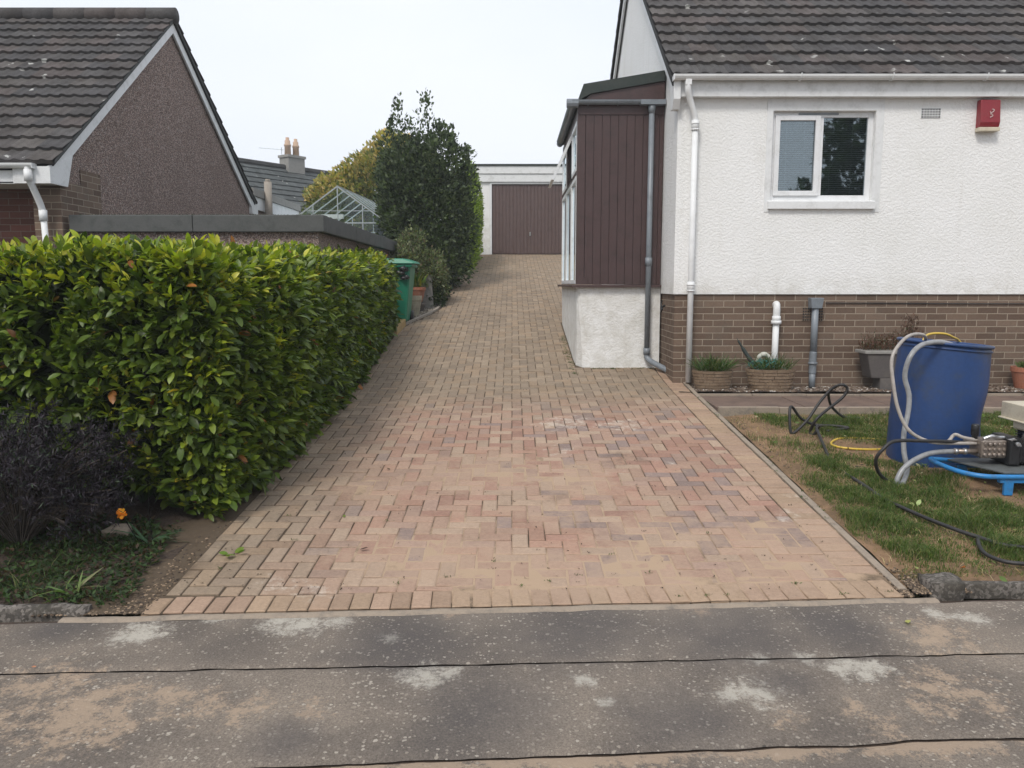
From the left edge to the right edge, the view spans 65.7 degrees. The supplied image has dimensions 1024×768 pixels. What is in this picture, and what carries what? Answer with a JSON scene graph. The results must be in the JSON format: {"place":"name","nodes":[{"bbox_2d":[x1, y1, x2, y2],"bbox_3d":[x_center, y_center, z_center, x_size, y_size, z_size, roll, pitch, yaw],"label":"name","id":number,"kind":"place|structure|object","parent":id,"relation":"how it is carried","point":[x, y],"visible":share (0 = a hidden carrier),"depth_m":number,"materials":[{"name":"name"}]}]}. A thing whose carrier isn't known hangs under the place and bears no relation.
{"place":"outdoors","nodes":[
{"label":"outdoors","id":0,"kind":"place"},
{"bbox_2d":[0,455,266,604],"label":"bed soil","id":1,"kind":"structure","parent":0,"point":[168,515],"depth_m":4.66,"materials":[{"name":"brown soil"}]},
{"bbox_2d":[6,567,40,594],"bbox_3d":[-2.488,1.017,4.052,0.242,0.139,0.335,-2,8,-18],"label":"weed","id":2,"kind":"object","parent":1,"relation":"on","point":[18,580],"visible":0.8,"depth_m":4.06,"materials":[{"name":"green plant"}]},
{"bbox_2d":[31,566,109,601],"bbox_3d":[-2.217,1.009,3.990,0.279,0.118,0.446,1,7,10],"label":"weed","id":3,"kind":"object","parent":1,"relation":"on","point":[79,584],"visible":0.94,"depth_m":4.01,"materials":[{"name":"green plant"}]},
{"bbox_2d":[0,393,151,547],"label":"dark shrub","id":4,"kind":"object","parent":1,"relation":"on","point":[22,521],"visible":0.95,"depth_m":4.50,"materials":[{"name":"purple plant"}]},
{"bbox_2d":[0,511,182,606],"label":"ground cover","id":5,"kind":"object","parent":1,"relation":"on","point":[110,580],"visible":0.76,"depth_m":4.37,"materials":[{"name":"green plant"}]},
{"bbox_2d":[101,523,137,536],"bbox_3d":[-2.373,0.919,4.815,0.170,0.144,0.137,0,7,0],"label":"rock","id":6,"kind":"object","parent":1,"relation":"on","point":[122,527],"visible":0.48,"depth_m":4.75,"materials":[{"name":"grey stone"}]},
{"bbox_2d":[114,499,185,546],"bbox_3d":[-2.139,0.754,4.642,0.571,0.500,0.354,0,7,0],"label":"poppy","id":7,"kind":"object","parent":1,"relation":"on","point":[121,515],"visible":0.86,"depth_m":4.64,"materials":[{"name":"green plant"}]},
{"bbox_2d":[0,229,403,521],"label":"laurel hedge","id":8,"kind":"object","parent":1,"relation":"on","point":[220,367],"visible":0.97,"depth_m":5.02,"materials":[{"name":"green plant"}]},
{"bbox_2d":[0,0,619,219],"label":"sky","id":9,"kind":"structure","parent":0,"point":[324,75],"materials":[{"name":"white"}]},
{"bbox_2d":[0,599,1023,767],"bbox_3d":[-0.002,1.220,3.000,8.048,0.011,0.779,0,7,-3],"label":"pavement","id":10,"kind":"structure","parent":0,"point":[253,718],"depth_m":2.97,"materials":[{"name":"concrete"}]},
{"bbox_2d":[58,598,939,622],"bbox_3d":[0.000,1.107,3.899,4.310,0.013,0.084,0,7,-3],"label":"concrete strip","id":11,"kind":"object","parent":10,"relation":"on","point":[114,619],"visible":1,"depth_m":3.88,"materials":[{"name":"grey concrete"}]},
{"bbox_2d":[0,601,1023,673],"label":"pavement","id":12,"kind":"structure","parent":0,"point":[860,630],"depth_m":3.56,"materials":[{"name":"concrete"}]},
{"bbox_2d":[141,254,903,615],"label":"driveway","id":13,"kind":"structure","parent":0,"point":[675,420],"depth_m":5.56,"materials":[{"name":"beige brick"}]},
{"bbox_2d":[219,547,243,556],"bbox_3d":[-1.589,0.958,4.546,0.109,0.028,0.138,7,10,43],"label":"fallen leaf","id":14,"kind":"object","parent":13,"relation":"on","point":[239,550],"visible":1,"depth_m":4.54,"materials":[{"name":"green plant"}]},
{"bbox_2d":[67,254,910,614],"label":"joint sand","id":15,"kind":"structure","parent":13,"relation":"on","point":[195,528],"depth_m":4.59,"materials":[{"name":"beige sand"}]},
{"bbox_2d":[394,319,405,334],"bbox_3d":[-1.785,-0.875,12.413,0.120,0.248,0.755,0,7,2],"label":"timber block","id":16,"kind":"object","parent":15,"relation":"on","point":[401,325],"depth_m":12.39,"materials":[{"name":"beige wood"}]},
{"bbox_2d":[385,258,419,320],"bbox_3d":[-1.891,-1.522,12.938,0.710,1.055,0.857,0,7,0],"label":"wheelie bin","id":17,"kind":"object","parent":15,"relation":"on","point":[406,268],"visible":0.34,"depth_m":12.68,"materials":[{"name":"green plastic"}]},
{"bbox_2d":[411,296,421,315],"bbox_3d":[-1.720,-1.329,13.661,0.347,0.380,0.347,0,7,0],"label":"plant pot","id":18,"kind":"object","parent":15,"relation":"on","point":[416,303],"visible":0.46,"depth_m":13.54,"materials":[{"name":"ceramic"}]},
{"bbox_2d":[406,305,441,321],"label":"pebbles","id":19,"kind":"object","parent":15,"relation":"on","point":[426,309],"visible":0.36,"depth_m":13.97,"materials":[{"name":"gravel"}]},
{"bbox_2d":[420,274,433,307],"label":"paving slab","id":20,"kind":"structure","parent":15,"relation":"on","point":[429,293],"depth_m":14.37,"materials":[{"name":"grey concrete"}]},
{"bbox_2d":[31,421,972,616],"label":"soil crumbs","id":21,"kind":"object","parent":13,"relation":"on","point":[920,589],"visible":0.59,"depth_m":4.14,"materials":[{"name":"soil"}]},
{"bbox_2d":[184,369,877,589],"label":"leaf litter","id":22,"kind":"object","parent":13,"relation":"on","point":[533,511],"visible":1,"depth_m":4.85,"materials":[{"name":"brown plant"}]},
{"bbox_2d":[219,335,892,596],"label":"joint weeds","id":23,"kind":"object","parent":13,"relation":"on","point":[521,584],"visible":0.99,"depth_m":5.49,"materials":[{"name":"green plant"}]},
{"bbox_2d":[38,391,1023,621],"bbox_3d":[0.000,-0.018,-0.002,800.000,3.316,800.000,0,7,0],"label":"ground","id":24,"kind":"structure","parent":0,"point":[867,550],"depth_m":6.40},
{"bbox_2d":[0,603,91,622],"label":"kerb stone","id":25,"kind":"object","parent":24,"relation":"on","point":[17,612],"visible":0.91,"depth_m":3.82,"materials":[{"name":"grey stone"}]},
{"bbox_2d":[0,7,300,248],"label":"brown house","id":26,"kind":"structure","parent":24,"relation":"on","point":[108,110],"depth_m":10.68,"materials":[{"name":"brick"}]},
{"bbox_2d":[69,214,397,257],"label":"outbuilding","id":27,"kind":"structure","parent":24,"relation":"on","point":[322,231],"depth_m":8.94,"materials":[{"name":"grey concrete"}]},
{"bbox_2d":[238,137,331,213],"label":"house","id":28,"kind":"structure","parent":24,"relation":"on","point":[290,176],"depth_m":30.16,"materials":[{"name":"tile"}]},
{"bbox_2d":[299,186,391,233],"bbox_3d":[-3.564,-3.194,18.344,2.308,2.336,3.229,0,7,0],"label":"greenhouse","id":29,"kind":"object","parent":24,"relation":"on","point":[369,205],"visible":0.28,"depth_m":17.18,"materials":[{"name":"metal"}]},
{"bbox_2d":[300,127,440,243],"bbox_3d":[-4.139,-5.631,25.280,5.675,5.063,3.664,0,7,0],"label":"golden tree","id":30,"kind":"object","parent":24,"relation":"on","point":[356,175],"visible":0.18,"depth_m":24.62,"materials":[{"name":"yellow plant"}]},
{"bbox_2d":[389,223,450,304],"bbox_3d":[-1.790,-2.092,14.588,1.545,1.705,1.184,-6,9,-38],"label":"variegated shrub","id":31,"kind":"object","parent":24,"relation":"on","point":[415,252],"visible":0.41,"depth_m":14.46,"materials":[{"name":"green plant"}]},
{"bbox_2d":[420,302,425,311],"bbox_3d":[-1.680,-1.348,14.092,0.306,0.200,0.306,0,7,0],"label":"plant pot","id":32,"kind":"object","parent":24,"relation":"on","point":[422,306],"visible":0.23,"depth_m":14.01,"materials":[{"name":"ceramic"}]},
{"bbox_2d":[413,270,428,301],"bbox_3d":[-1.671,-1.761,14.053,0.491,0.609,0.525,0,7,0],"label":"plant pot","id":33,"kind":"object","parent":32,"relation":"on","point":[418,291],"visible":0.54,"depth_m":13.93,"materials":[{"name":"ceramic"}]},
{"bbox_2d":[406,304,440,324],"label":"edging kerb","id":34,"kind":"structure","parent":24,"relation":"on","point":[425,314],"depth_m":13.57,"materials":[{"name":"concrete"}]},
{"bbox_2d":[370,88,482,288],"bbox_3d":[-1.886,-4.043,16.822,2.539,4.374,2.421,5,9,34],"label":"holly tree","id":35,"kind":"object","parent":24,"relation":"on","point":[408,176],"visible":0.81,"depth_m":16.46,"materials":[{"name":"green plant"}]},
{"bbox_2d":[427,271,450,306],"bbox_3d":[-1.452,-1.731,14.910,0.577,0.828,1.273,0,7,0],"label":"ivy mound","id":36,"kind":"object","parent":24,"relation":"on","point":[444,299],"visible":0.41,"depth_m":14.55,"materials":[{"name":"green plant"}]},
{"bbox_2d":[446,159,484,272],"bbox_3d":[-1.222,-4.378,20.800,1.054,3.242,4.849,0,7,0],"label":"conifer hedge","id":37,"kind":"object","parent":24,"relation":"on","point":[478,207],"visible":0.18,"depth_m":19.96,"materials":[{"name":"green plant"}]},
{"bbox_2d":[471,164,562,254],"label":"garage","id":38,"kind":"structure","parent":24,"relation":"on","point":[522,211],"depth_m":23.55,"materials":[{"name":"white paint"}]},
{"bbox_2d":[492,184,562,253],"bbox_3d":[0.560,-4.894,23.582,2.310,2.035,0.101,0,7,0],"label":"garage door","id":39,"kind":"structure","parent":38,"relation":"in","point":[527,218],"depth_m":23.59,"materials":[{"name":"brown metal"}]},
{"bbox_2d":[683,382,907,589],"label":"edging kerb","id":40,"kind":"structure","parent":24,"relation":"on","point":[856,546],"depth_m":5.35,"materials":[{"name":"beige concrete"}]},
{"bbox_2d":[610,0,1023,387],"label":"white house","id":41,"kind":"structure","parent":24,"relation":"on","point":[840,177],"depth_m":9.09,"materials":[{"name":"white paint"}]},
{"bbox_2d":[548,70,665,372],"bbox_3d":[1.305,-2.034,11.071,1.551,3.820,3.724,0,7,0],"label":"side porch","id":42,"kind":"object","parent":41,"relation":"attached to","point":[610,138],"visible":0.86,"depth_m":9.84,"materials":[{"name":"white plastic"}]},
{"bbox_2d":[548,134,571,187],"bbox_3d":[0.685,-3.126,11.181,0.310,0.600,0.930,0,7,0],"label":"window","id":43,"kind":"structure","parent":42,"relation":"in","point":[570,139],"depth_m":10.73,"materials":[{"name":"white plastic"}]},
{"bbox_2d":[561,193,565,283],"bbox_3d":[0.820,-2.228,12.293,0.040,1.340,0.910,0,7,0],"label":"window","id":44,"kind":"structure","parent":42,"relation":"in","point":[564,198],"depth_m":12.40,"materials":[{"name":"white plastic"}]},
{"bbox_2d":[562,152,566,194],"bbox_3d":[0.820,-3.250,12.164,0.040,0.600,0.910,0,7,0],"label":"window","id":45,"kind":"structure","parent":42,"relation":"in","point":[564,163],"depth_m":12.40,"materials":[{"name":"white glass"}]},
{"bbox_2d":[566,185,570,283],"bbox_3d":[0.820,-2.104,11.310,0.040,1.340,0.930,0,7,0],"label":"window","id":46,"kind":"structure","parent":42,"relation":"in","point":[568,194],"depth_m":11.52,"materials":[{"name":"white plastic"}]},
{"bbox_2d":[570,175,576,283],"bbox_3d":[0.820,-1.987,10.383,0.040,1.340,0.800,0,7,0],"label":"window","id":47,"kind":"structure","parent":42,"relation":"in","point":[573,185],"depth_m":10.58,"materials":[{"name":"white plastic"}]},
{"bbox_2d":[571,121,576,178],"bbox_3d":[0.820,-3.009,10.254,0.040,0.600,0.800,0,7,0],"label":"window","id":48,"kind":"structure","parent":42,"relation":"in","point":[574,133],"depth_m":10.41,"materials":[{"name":"white plastic"}]},
{"bbox_2d":[770,112,873,199],"bbox_3d":[3.505,-2.583,9.037,1.150,0.980,0.112,0,7,0],"label":"window","id":49,"kind":"structure","parent":41,"relation":"in","point":[778,117],"depth_m":9.04,"materials":[{"name":"white plastic"}]},
{"bbox_2d":[679,385,1023,392],"bbox_3d":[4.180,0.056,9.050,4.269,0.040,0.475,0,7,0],"label":"gravel","id":50,"kind":"structure","parent":24,"relation":"on","point":[867,389],"depth_m":8.95,"materials":[{"name":"grey gravel"}]},
{"bbox_2d":[677,350,742,389],"bbox_3d":[2.280,-0.164,9.010,0.689,0.467,0.644,5,9,33],"label":"stone planter","id":51,"kind":"object","parent":50,"relation":"on","point":[714,375],"visible":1,"depth_m":8.92,"materials":[{"name":"beige stone"}]},
{"bbox_2d":[745,352,804,390],"bbox_3d":[2.938,-0.152,8.963,0.761,0.455,0.572,0,7,0],"label":"stone planter","id":52,"kind":"object","parent":50,"relation":"on","point":[776,378],"visible":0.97,"depth_m":8.88,"materials":[{"name":"beige stone"}]},
{"bbox_2d":[855,306,924,389],"bbox_3d":[4.302,-0.415,9.008,0.726,0.965,0.299,0,7,0],"label":"trough planter","id":53,"kind":"object","parent":50,"relation":"on","point":[875,361],"visible":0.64,"depth_m":8.95,"materials":[{"name":"grey plastic"}]},
{"bbox_2d":[1010,360,1023,388],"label":"plant pot","id":54,"kind":"object","parent":50,"relation":"on","point":[1017,371],"visible":0.98,"depth_m":9.02,"materials":[{"name":"ceramic"}]},
{"bbox_2d":[698,393,1023,416],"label":"path edging","id":55,"kind":"object","parent":24,"relation":"on","point":[724,411],"visible":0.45,"depth_m":7.89,"materials":[{"name":"beige concrete"}]},
{"bbox_2d":[917,572,967,600],"bbox_3d":[2.227,1.052,4.116,0.185,0.131,0.168,0,7,0],"label":"kerb stone","id":56,"kind":"object","parent":24,"relation":"on","point":[944,587],"visible":0.91,"depth_m":4.05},
{"bbox_2d":[964,580,1023,598],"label":"kerb stone","id":57,"kind":"object","parent":24,"relation":"on","point":[1007,589],"visible":0.82,"depth_m":4.11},
{"bbox_2d":[329,741,1023,767],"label":"pavement","id":58,"kind":"structure","parent":0,"point":[978,754],"depth_m":2.67,"materials":[{"name":"concrete"}]},
{"bbox_2d":[737,339,785,369],"bbox_3d":[2.829,-0.335,8.958,0.570,0.363,0.171,1,7,6],"label":"potted plant","id":59,"kind":"object","parent":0,"point":[748,357],"visible":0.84,"depth_m":9.00,"materials":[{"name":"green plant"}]},
{"bbox_2d":[701,396,1023,411],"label":"garden path","id":60,"kind":"structure","parent":0,"point":[715,402],"depth_m":8.39,"materials":[{"name":"grey concrete"}]},
{"bbox_2d":[724,412,1023,587],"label":"lawn soil","id":61,"kind":"structure","parent":0,"point":[881,554],"depth_m":5.58,"materials":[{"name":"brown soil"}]},
{"bbox_2d":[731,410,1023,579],"bbox_3d":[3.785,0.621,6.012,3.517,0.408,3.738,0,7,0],"label":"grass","id":62,"kind":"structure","parent":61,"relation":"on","point":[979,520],"depth_m":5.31,"materials":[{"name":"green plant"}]},
{"bbox_2d":[745,414,1022,580],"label":"clippings","id":63,"kind":"object","parent":61,"relation":"on","point":[1002,578],"visible":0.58,"depth_m":5.88,"materials":[{"name":"beige plant"}]},
{"bbox_2d":[830,332,960,449],"bbox_3d":[3.278,0.061,6.507,1.192,0.996,0.671,0,7,0],"label":"yellow hose","id":64,"kind":"object","parent":61,"relation":"on","point":[928,334],"visible":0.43,"depth_m":6.54,"materials":[{"name":"yellow plastic"}]},
{"bbox_2d":[788,383,1023,549],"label":"stiff hose","id":65,"kind":"object","parent":61,"relation":"on","point":[906,509],"visible":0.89,"depth_m":6.99,"materials":[{"name":"black rubber"}]},
{"bbox_2d":[874,439,964,482],"bbox_3d":[2.916,0.554,5.679,0.788,0.371,0.160,-1,7,-12],"label":"black hose","id":66,"kind":"object","parent":61,"relation":"on","point":[880,451],"visible":0.86,"depth_m":5.57,"materials":[{"name":"rubber"}]},
{"bbox_2d":[886,337,994,467],"bbox_3d":[3.371,0.140,6.267,0.720,1.011,0.668,0,7,0],"label":"blue drum","id":67,"kind":"object","parent":61,"relation":"on","point":[949,384],"visible":0.75,"depth_m":6.00,"materials":[{"name":"blue plastic"}]},
{"bbox_2d":[894,340,954,485],"bbox_3d":[3.121,0.198,5.827,0.970,1.031,0.347,-5,9,-34],"label":"suction hose","id":68,"kind":"object","parent":67,"relation":"hanging from","point":[905,468],"visible":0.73,"depth_m":5.78,"materials":[{"name":"grey plastic"}]},
{"bbox_2d":[890,332,977,444],"bbox_3d":[3.014,0.026,5.818,0.584,0.795,0.563,-3,8,-21],"label":"thin hose","id":69,"kind":"object","parent":67,"relation":"hanging from","point":[903,422],"visible":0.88,"depth_m":5.71,"materials":[{"name":"grey plastic"}]},
{"bbox_2d":[928,401,1023,494],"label":"pressure washer","id":70,"kind":"object","parent":61,"relation":"on","point":[1001,452],"visible":0.98,"depth_m":5.65,"materials":[{"name":"blue metal"}]},
{"bbox_2d":[976,537,1023,565],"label":"lawn hose","id":71,"kind":"object","parent":61,"relation":"on","point":[990,556],"visible":1,"depth_m":4.37,"materials":[{"name":"black rubber"}]},
{"bbox_3d":[-1.395,-2.657,19.370,0.350,1.492,8.700,0,7,0],"label":"retaining wall","id":72,"kind":"object","parent":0,"visible":0},
{"bbox_2d":[446,271,462,295],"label":"trailing plants","id":73,"kind":"object","parent":72,"relation":"attached to","point":[452,283],"visible":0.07,"depth_m":16.38,"materials":[{"name":"green plant"}]}
]}

